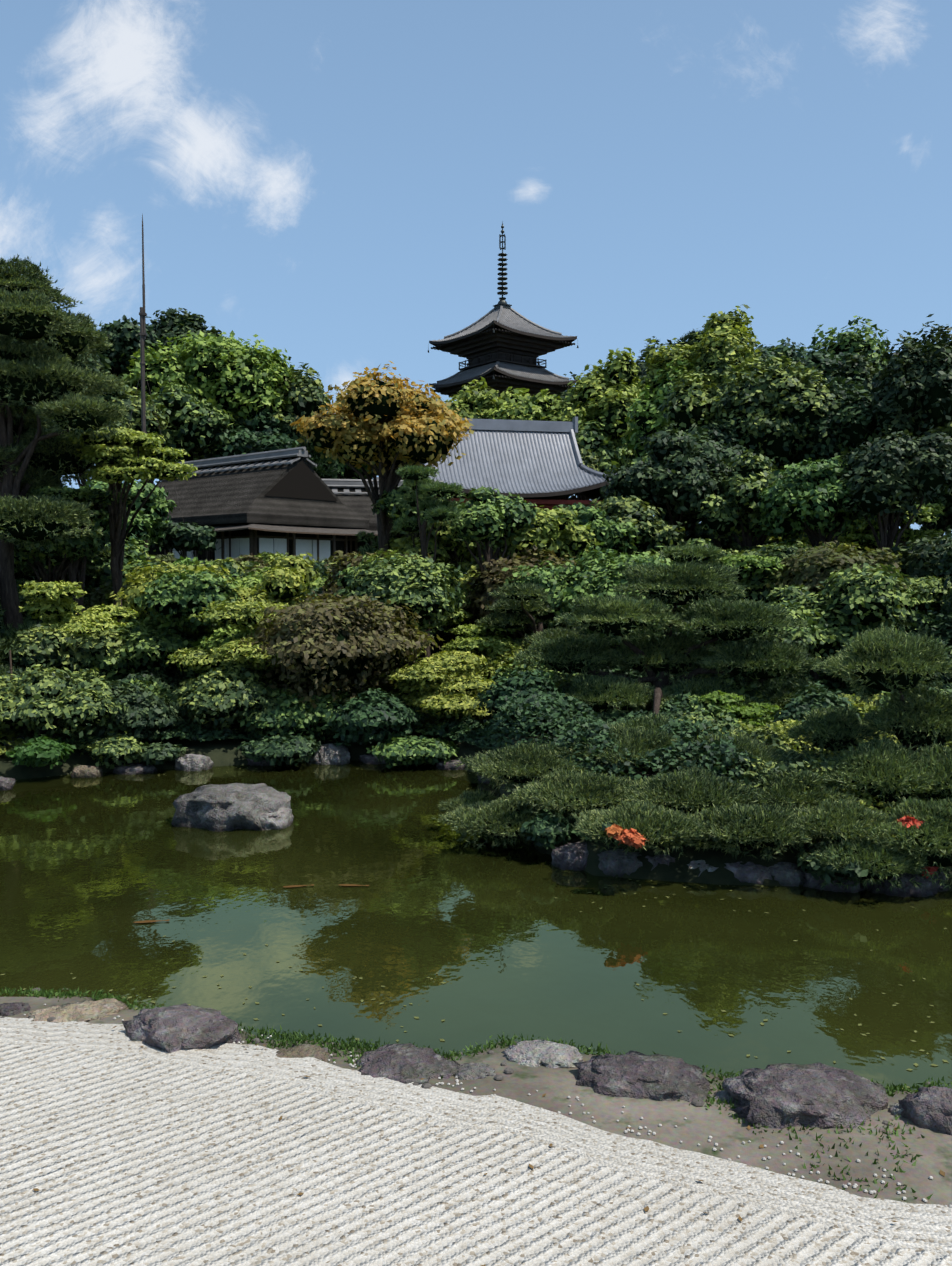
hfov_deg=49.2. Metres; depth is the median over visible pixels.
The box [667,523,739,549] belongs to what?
broadleaf tree
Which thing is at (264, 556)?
shrub leaves
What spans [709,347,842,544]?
broadleaf tree
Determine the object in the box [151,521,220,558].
shrub
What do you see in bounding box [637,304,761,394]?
broadleaf tree
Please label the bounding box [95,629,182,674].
broadleaf tree
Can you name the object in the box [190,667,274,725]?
broadleaf tree
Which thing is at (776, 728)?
carpet shrub
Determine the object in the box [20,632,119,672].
broadleaf tree
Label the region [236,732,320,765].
shrub leaves
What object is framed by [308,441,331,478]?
cedar tree
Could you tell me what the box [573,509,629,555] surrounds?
broadleaf tree
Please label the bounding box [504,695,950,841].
carpet shrub
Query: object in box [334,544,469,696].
shrub
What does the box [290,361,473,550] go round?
broadleaf tree
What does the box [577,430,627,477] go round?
broadleaf tree
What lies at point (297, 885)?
koi
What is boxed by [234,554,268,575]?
shrub leaves
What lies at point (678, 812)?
pine candles
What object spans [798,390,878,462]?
broadleaf tree
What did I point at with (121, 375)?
broadleaf tree
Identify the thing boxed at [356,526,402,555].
pine tree
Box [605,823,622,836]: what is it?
shrub leaves
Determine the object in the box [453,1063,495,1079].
shore rock
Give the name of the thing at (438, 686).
shrub
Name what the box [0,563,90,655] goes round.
pine tree
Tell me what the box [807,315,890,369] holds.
broadleaf tree leaves
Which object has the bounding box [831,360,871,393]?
broadleaf tree
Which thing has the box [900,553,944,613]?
shade shrub
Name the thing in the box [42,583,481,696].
carpet shrub
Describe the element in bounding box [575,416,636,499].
broadleaf tree
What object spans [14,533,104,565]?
broadleaf tree
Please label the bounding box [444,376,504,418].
broadleaf tree
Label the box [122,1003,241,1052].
shore rock
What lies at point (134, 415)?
broadleaf tree
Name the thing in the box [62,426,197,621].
maple tree
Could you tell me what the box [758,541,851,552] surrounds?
shrub leaves
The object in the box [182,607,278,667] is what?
shade maple tree
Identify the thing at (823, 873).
shrub leaves
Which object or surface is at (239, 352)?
broadleaf tree
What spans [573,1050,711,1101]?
shore rock
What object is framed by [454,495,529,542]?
broadleaf tree
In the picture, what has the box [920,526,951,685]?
shrub
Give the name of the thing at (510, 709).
carpet shrub
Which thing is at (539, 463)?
temple hall
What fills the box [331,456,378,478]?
broadleaf tree
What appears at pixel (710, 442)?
broadleaf tree
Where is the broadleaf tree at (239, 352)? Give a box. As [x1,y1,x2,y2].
[121,330,296,457]
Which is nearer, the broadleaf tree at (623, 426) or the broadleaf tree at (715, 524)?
the broadleaf tree at (715, 524)
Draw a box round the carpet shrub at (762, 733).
[655,710,944,849]
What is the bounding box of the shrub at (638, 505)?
[590,496,686,553]
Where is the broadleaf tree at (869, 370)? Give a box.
[826,351,880,395]
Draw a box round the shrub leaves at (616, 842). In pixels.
[600,826,634,849]
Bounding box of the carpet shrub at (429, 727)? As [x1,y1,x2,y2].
[3,657,951,745]
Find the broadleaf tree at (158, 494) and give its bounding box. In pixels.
[80,479,175,551]
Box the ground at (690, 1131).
[0,621,951,1206]
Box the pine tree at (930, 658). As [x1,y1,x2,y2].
[785,621,951,892]
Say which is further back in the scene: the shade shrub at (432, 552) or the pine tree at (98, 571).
the shade shrub at (432, 552)
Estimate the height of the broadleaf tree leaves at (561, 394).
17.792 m
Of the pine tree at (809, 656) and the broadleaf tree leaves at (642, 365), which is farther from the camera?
the broadleaf tree leaves at (642, 365)
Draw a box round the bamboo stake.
[9,650,12,679]
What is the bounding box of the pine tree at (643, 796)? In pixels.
[432,722,898,860]
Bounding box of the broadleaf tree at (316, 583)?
[302,577,331,590]
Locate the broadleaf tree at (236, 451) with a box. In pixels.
[212,415,284,456]
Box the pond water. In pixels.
[0,760,951,1089]
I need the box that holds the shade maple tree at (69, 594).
[34,586,125,633]
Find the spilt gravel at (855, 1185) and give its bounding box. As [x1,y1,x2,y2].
[24,1004,951,1207]
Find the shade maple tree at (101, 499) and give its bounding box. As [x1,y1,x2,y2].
[38,488,122,518]
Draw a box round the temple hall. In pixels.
[376,416,616,509]
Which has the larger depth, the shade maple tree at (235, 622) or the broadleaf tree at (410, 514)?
the broadleaf tree at (410, 514)
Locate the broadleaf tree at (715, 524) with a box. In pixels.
[701,457,780,535]
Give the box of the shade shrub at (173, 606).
[153,581,229,617]
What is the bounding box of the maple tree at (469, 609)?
[449,588,495,633]
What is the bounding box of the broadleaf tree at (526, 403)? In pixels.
[479,386,581,420]
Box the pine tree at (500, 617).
[475,581,595,660]
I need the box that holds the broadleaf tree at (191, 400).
[138,380,238,485]
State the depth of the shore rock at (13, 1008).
6.25 m
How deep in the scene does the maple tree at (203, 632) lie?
20.36 m
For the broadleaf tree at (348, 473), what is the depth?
87.79 m
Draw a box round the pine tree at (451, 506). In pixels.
[390,464,466,660]
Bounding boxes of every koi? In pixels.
[134,919,168,922]
[283,884,313,886]
[339,884,368,885]
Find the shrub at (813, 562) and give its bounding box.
[758,540,909,606]
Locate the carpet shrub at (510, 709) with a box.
[3,665,951,752]
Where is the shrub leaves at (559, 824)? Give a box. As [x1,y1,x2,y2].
[520,809,576,848]
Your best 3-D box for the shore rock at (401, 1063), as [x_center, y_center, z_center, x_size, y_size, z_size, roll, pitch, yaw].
[-0.397,2.346,5.573,0.651,0.131,0.515,0,3,-7]
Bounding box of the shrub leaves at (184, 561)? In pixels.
[172,556,197,565]
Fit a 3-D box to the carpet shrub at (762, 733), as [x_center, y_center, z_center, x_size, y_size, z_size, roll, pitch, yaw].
[5.762,1.521,11.949,8.175,1.010,4.411,0,3,-1]
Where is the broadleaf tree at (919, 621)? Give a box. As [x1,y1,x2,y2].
[836,612,930,696]
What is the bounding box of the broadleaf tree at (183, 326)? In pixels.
[145,307,231,455]
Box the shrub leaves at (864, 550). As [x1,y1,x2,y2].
[857,546,898,553]
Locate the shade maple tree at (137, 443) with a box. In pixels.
[80,432,185,480]
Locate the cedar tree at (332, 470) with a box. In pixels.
[302,387,339,478]
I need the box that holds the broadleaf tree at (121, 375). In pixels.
[103,370,154,482]
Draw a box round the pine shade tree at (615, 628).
[541,575,792,728]
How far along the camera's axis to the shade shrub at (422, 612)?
18.45 m
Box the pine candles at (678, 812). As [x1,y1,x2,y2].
[458,724,863,832]
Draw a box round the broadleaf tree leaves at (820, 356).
[753,337,849,384]
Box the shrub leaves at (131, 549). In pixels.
[65,533,154,598]
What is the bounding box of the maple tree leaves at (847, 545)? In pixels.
[811,542,860,549]
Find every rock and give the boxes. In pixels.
[0,776,14,790]
[0,1002,30,1015]
[26,998,127,1022]
[70,765,102,777]
[113,762,157,774]
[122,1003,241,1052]
[171,783,290,831]
[174,754,213,770]
[247,758,276,765]
[258,807,293,830]
[276,1044,332,1061]
[306,743,350,764]
[356,1043,459,1083]
[358,754,395,763]
[435,760,464,769]
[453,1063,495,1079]
[477,763,494,783]
[501,1039,583,1067]
[551,842,588,870]
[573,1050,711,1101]
[597,849,642,877]
[645,854,675,870]
[687,860,718,876]
[713,1090,735,1103]
[722,1062,887,1128]
[724,861,771,884]
[768,862,805,886]
[803,868,864,892]
[862,871,948,897]
[889,1103,903,1116]
[898,1086,951,1134]
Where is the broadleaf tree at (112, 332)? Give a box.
[68,312,163,377]
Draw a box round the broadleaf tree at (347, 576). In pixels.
[335,562,394,691]
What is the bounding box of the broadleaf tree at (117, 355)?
[97,326,146,375]
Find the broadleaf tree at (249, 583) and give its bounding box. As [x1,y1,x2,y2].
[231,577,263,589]
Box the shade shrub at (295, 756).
[267,740,300,760]
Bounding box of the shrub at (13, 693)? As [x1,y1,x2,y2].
[0,663,126,739]
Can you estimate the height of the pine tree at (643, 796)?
1.179 m
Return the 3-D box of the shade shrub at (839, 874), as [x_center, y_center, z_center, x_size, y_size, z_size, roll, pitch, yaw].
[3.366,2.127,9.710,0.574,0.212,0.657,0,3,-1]
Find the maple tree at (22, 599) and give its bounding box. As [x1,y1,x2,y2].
[0,593,88,621]
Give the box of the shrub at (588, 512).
[552,502,639,562]
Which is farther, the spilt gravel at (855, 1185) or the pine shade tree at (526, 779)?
the pine shade tree at (526, 779)
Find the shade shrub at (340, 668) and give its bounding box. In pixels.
[275,617,409,682]
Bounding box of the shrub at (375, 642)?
[239,591,443,708]
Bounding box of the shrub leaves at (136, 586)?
[105,559,234,632]
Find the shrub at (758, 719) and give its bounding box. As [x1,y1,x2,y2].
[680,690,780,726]
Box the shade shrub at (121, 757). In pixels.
[103,745,127,759]
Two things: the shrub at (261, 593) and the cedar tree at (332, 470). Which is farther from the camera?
the cedar tree at (332, 470)
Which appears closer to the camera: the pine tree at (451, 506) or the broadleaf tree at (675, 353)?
the pine tree at (451, 506)
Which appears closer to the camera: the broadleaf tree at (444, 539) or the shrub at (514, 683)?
the shrub at (514, 683)
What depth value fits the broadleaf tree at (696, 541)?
23.39 m
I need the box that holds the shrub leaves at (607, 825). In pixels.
[602,821,613,830]
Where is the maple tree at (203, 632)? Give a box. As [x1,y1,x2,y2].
[172,621,244,672]
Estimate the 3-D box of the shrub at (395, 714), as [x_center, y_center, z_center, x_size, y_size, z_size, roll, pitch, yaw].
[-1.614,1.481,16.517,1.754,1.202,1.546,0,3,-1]
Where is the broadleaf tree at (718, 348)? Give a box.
[649,318,742,387]
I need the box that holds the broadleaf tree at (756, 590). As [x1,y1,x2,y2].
[718,549,794,602]
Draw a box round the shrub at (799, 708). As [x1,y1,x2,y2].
[771,681,871,753]
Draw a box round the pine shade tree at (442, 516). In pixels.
[402,471,454,531]
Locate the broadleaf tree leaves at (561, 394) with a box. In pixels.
[553,371,580,499]
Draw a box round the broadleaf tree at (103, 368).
[56,350,120,479]
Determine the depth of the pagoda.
108.33 m
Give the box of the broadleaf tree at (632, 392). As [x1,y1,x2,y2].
[564,347,644,471]
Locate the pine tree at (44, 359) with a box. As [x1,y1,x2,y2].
[0,254,130,666]
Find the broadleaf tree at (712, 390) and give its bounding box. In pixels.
[657,332,770,428]
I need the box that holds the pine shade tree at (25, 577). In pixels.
[2,563,40,659]
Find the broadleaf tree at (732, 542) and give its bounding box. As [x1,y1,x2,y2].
[723,535,782,550]
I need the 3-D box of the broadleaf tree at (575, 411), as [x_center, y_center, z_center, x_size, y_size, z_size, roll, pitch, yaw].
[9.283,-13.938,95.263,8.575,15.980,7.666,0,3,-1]
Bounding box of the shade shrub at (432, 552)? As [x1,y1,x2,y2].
[396,547,441,563]
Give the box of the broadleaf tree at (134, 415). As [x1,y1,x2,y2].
[101,392,157,433]
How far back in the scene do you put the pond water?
8.44 m
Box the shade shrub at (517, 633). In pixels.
[478,579,560,637]
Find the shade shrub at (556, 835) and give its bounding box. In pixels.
[536,820,560,839]
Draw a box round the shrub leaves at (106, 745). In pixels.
[76,731,148,768]
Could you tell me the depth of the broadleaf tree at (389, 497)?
25.71 m
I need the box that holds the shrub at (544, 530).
[495,505,599,562]
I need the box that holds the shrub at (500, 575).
[454,542,577,646]
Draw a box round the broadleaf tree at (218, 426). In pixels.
[153,391,222,462]
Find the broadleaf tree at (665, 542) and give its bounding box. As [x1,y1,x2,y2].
[605,501,678,552]
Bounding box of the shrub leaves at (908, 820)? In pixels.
[896,816,924,827]
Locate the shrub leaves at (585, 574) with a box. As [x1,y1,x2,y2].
[495,542,689,649]
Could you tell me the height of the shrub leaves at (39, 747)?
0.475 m
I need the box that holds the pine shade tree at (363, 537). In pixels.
[361,535,396,550]
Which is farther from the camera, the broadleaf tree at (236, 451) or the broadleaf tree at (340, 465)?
the broadleaf tree at (340, 465)
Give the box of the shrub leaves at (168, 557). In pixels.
[145,551,176,565]
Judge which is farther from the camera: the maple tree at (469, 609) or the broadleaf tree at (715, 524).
the broadleaf tree at (715, 524)
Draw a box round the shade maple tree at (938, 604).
[906,586,950,606]
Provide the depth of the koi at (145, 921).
8.76 m
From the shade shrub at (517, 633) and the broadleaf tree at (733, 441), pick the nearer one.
the shade shrub at (517, 633)
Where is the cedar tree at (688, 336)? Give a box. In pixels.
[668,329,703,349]
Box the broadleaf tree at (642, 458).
[628,426,695,534]
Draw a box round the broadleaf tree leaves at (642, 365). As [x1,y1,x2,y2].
[625,336,671,467]
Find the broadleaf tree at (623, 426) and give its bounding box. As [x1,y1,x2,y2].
[575,357,643,443]
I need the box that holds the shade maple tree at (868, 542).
[844,506,925,545]
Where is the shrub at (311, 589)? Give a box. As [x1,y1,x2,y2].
[300,584,325,599]
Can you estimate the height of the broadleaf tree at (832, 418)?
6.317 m
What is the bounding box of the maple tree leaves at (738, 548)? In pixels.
[726,545,760,554]
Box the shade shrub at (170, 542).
[162,531,211,549]
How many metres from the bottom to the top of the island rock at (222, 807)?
0.617 m
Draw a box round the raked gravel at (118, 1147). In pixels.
[0,1017,951,1265]
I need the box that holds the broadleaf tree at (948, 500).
[924,466,951,530]
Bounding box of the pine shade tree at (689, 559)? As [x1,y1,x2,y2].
[668,552,711,605]
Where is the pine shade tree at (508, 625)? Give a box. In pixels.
[494,590,558,641]
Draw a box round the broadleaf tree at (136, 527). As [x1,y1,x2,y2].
[79,484,168,544]
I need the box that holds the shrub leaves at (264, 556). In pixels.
[255,551,284,569]
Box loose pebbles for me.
[0,988,929,1126]
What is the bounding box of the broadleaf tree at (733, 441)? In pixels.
[691,425,741,457]
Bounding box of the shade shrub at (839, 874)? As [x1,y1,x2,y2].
[834,854,849,876]
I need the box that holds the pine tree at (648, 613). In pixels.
[513,560,829,738]
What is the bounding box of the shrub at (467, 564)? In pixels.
[444,558,480,576]
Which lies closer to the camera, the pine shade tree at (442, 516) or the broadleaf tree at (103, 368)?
the pine shade tree at (442, 516)
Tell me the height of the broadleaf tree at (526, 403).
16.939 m
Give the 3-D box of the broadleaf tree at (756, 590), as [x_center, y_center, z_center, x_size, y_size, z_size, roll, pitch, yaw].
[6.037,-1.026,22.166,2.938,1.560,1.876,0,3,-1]
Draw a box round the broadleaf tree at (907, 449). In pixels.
[834,425,951,558]
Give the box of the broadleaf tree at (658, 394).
[621,356,696,456]
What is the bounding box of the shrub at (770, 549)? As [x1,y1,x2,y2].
[702,541,807,600]
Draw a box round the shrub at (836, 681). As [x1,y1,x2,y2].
[783,614,848,693]
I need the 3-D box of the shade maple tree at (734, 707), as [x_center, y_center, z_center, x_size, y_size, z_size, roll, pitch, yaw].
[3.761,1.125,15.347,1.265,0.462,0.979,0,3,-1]
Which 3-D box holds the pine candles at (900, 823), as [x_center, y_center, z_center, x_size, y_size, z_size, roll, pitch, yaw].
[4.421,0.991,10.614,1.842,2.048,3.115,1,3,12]
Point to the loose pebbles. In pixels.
(696, 1102)
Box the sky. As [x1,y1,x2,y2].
[0,0,951,534]
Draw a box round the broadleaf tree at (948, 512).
[910,461,951,549]
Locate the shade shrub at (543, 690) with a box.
[492,683,549,719]
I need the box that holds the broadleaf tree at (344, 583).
[341,579,382,603]
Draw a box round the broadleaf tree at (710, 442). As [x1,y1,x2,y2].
[676,413,764,548]
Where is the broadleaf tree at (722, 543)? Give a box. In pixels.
[681,535,729,548]
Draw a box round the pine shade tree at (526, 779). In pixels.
[474,741,872,846]
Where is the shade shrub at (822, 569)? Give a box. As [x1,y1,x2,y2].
[787,564,856,596]
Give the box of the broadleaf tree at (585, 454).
[556,438,609,499]
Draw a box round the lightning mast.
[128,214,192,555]
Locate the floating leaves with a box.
[1,764,948,1089]
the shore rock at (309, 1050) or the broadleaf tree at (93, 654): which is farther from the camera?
the broadleaf tree at (93, 654)
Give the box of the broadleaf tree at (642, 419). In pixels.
[635,376,680,456]
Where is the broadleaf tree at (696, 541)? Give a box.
[632,538,710,565]
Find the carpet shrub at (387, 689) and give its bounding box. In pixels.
[377,642,531,691]
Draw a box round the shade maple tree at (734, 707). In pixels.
[708,695,767,723]
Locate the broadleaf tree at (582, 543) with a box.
[500,513,587,561]
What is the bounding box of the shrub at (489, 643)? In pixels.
[441,623,526,687]
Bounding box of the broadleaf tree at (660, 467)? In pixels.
[600,420,736,541]
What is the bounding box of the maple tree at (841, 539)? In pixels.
[765,532,860,550]
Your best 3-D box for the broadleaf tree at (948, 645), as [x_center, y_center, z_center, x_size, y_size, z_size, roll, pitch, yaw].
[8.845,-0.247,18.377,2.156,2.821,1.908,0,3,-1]
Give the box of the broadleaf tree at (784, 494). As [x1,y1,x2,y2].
[753,456,876,546]
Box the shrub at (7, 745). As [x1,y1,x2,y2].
[4,733,76,750]
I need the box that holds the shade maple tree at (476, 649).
[455,628,512,670]
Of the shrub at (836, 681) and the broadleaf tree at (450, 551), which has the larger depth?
the broadleaf tree at (450, 551)
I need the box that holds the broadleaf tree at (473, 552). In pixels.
[461,546,500,563]
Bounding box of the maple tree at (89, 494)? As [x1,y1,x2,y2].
[25,485,134,618]
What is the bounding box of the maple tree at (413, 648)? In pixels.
[363,645,425,695]
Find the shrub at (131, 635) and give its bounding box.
[77,616,197,680]
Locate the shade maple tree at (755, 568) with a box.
[727,559,774,572]
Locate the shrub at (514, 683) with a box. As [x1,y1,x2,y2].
[475,664,565,736]
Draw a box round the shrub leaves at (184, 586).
[134,568,241,636]
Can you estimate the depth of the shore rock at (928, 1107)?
4.94 m
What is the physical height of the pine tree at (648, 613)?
2.761 m
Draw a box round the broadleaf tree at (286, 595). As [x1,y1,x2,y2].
[241,562,309,605]
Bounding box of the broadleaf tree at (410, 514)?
[377,489,425,518]
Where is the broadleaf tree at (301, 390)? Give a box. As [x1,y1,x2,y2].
[232,362,330,447]
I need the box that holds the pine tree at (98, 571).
[67,546,125,595]
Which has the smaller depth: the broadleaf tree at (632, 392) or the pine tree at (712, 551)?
the pine tree at (712, 551)
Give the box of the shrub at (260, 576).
[237,567,306,583]
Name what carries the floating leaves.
on the pond water
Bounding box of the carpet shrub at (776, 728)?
[742,718,951,843]
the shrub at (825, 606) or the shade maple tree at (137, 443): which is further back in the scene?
the shade maple tree at (137, 443)
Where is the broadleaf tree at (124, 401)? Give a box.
[76,371,171,487]
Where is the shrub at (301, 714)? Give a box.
[230,683,349,742]
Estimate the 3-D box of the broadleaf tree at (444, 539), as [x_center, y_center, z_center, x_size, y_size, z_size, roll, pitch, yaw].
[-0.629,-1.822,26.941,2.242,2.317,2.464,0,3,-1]
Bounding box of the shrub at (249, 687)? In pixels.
[172,659,285,734]
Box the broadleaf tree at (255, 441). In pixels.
[207,408,304,457]
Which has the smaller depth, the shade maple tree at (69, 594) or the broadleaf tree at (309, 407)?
the shade maple tree at (69, 594)
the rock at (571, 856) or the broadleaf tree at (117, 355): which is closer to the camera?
the rock at (571, 856)
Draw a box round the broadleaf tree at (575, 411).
[536,396,601,499]
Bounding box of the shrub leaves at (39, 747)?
[5,732,75,768]
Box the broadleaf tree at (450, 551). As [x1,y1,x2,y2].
[427,525,474,555]
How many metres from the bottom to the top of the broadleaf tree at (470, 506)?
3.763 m
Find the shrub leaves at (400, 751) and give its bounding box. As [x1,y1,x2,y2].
[366,735,459,768]
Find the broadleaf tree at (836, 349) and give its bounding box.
[827,338,877,368]
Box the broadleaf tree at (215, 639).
[190,622,289,681]
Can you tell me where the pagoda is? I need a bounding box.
[428,221,578,397]
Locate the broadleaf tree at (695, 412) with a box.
[669,356,740,432]
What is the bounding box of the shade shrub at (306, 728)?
[260,701,345,736]
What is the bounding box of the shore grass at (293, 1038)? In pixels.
[0,986,951,1199]
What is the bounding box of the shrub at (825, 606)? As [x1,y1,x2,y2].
[740,563,933,684]
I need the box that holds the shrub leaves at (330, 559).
[319,555,338,565]
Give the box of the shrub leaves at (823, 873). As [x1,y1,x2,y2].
[795,840,874,885]
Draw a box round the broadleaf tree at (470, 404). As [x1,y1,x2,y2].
[451,388,485,418]
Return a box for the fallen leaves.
[33,1026,944,1265]
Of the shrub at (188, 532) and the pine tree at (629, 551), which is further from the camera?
the shrub at (188, 532)
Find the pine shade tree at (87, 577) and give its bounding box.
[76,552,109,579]
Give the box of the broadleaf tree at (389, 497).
[371,484,450,547]
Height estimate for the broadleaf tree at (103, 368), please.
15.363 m
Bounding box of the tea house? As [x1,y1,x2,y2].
[139,447,377,560]
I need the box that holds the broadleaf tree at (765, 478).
[685,450,798,549]
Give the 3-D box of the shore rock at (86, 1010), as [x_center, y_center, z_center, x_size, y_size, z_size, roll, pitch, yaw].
[-2.407,2.313,6.238,0.608,0.124,0.404,-2,4,-36]
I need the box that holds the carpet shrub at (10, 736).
[0,644,883,755]
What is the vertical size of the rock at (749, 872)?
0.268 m
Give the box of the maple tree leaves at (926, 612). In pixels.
[910,609,941,625]
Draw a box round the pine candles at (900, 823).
[805,627,951,859]
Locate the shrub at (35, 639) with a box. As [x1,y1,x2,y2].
[3,623,125,680]
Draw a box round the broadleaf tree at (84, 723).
[0,676,108,730]
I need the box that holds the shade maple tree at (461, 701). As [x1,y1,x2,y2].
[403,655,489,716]
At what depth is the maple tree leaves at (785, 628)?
17.41 m
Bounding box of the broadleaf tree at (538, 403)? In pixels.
[487,396,554,419]
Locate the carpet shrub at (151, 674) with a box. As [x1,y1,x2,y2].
[14,612,851,694]
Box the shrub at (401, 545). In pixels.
[389,534,450,565]
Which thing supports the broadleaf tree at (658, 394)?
on the ground at (690, 1131)
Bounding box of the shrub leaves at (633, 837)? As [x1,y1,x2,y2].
[613,828,648,848]
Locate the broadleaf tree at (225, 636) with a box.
[204,633,277,678]
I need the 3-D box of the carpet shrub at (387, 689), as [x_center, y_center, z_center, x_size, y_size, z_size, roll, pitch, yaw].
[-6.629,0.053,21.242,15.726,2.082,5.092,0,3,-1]
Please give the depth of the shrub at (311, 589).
21.78 m
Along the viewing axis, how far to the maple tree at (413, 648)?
18.62 m
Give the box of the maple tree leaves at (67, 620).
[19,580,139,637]
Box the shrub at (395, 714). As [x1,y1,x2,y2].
[321,688,428,748]
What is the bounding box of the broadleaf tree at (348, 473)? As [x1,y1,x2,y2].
[334,460,364,478]
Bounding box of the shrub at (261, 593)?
[229,552,327,627]
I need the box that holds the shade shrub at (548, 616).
[527,576,652,635]
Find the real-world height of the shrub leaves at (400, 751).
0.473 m
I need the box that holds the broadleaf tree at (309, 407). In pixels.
[239,380,319,442]
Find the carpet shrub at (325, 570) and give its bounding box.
[37,562,474,585]
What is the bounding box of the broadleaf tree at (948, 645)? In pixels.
[927,570,951,684]
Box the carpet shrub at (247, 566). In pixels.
[195,560,333,579]
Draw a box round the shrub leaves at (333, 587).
[309,548,437,621]
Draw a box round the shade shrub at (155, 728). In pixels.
[105,699,170,735]
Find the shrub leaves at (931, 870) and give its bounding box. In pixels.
[921,866,938,877]
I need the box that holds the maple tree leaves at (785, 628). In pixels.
[672,611,830,645]
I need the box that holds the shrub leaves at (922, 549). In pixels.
[885,533,951,611]
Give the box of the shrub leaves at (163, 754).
[130,742,187,765]
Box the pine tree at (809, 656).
[721,639,822,689]
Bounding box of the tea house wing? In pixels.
[322,479,442,555]
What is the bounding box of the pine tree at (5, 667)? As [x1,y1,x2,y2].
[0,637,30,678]
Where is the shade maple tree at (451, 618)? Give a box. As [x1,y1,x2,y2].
[421,611,459,625]
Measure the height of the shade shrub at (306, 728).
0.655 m
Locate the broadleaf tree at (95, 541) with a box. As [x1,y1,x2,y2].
[14,525,109,628]
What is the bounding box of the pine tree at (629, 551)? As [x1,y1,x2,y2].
[593,543,652,562]
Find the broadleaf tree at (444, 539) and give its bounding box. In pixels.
[418,521,480,573]
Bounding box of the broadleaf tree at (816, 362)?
[759,348,835,384]
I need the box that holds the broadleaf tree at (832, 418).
[791,371,884,465]
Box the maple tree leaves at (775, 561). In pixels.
[670,553,794,606]
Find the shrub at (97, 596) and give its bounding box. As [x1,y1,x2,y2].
[83,577,151,623]
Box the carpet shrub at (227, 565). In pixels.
[154,561,732,600]
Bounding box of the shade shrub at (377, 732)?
[337,706,411,736]
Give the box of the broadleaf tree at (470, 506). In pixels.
[448,486,537,635]
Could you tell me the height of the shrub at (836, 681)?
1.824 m
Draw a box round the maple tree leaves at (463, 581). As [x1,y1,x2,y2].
[445,572,480,591]
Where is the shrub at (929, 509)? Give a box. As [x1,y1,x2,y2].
[833,502,944,549]
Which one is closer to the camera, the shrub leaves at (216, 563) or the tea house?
the shrub leaves at (216, 563)
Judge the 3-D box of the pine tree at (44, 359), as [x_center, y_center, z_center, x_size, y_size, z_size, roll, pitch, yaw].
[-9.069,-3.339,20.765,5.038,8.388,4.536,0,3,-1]
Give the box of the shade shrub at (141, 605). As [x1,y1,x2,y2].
[134,579,157,613]
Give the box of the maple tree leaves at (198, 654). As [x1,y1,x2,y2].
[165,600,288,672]
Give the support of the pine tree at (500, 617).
on the ground at (690, 1131)
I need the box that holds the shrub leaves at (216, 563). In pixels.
[212,556,248,576]
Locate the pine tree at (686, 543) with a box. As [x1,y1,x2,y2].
[677,540,726,553]
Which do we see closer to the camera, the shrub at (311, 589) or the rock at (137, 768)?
the rock at (137, 768)
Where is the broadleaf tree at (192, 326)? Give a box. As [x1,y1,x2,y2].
[154,316,205,361]
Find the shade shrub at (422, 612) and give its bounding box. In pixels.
[377,574,449,621]
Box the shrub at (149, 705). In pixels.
[73,678,190,744]
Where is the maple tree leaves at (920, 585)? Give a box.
[901,575,951,612]
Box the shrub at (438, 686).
[380,650,497,722]
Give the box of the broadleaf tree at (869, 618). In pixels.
[763,578,897,662]
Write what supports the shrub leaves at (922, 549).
on the ground at (690, 1131)
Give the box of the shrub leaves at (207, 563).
[190,560,212,565]
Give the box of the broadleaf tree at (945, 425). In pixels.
[937,341,951,472]
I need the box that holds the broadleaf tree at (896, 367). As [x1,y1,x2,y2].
[866,314,951,552]
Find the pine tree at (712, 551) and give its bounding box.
[653,544,726,645]
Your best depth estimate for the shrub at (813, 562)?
20.34 m

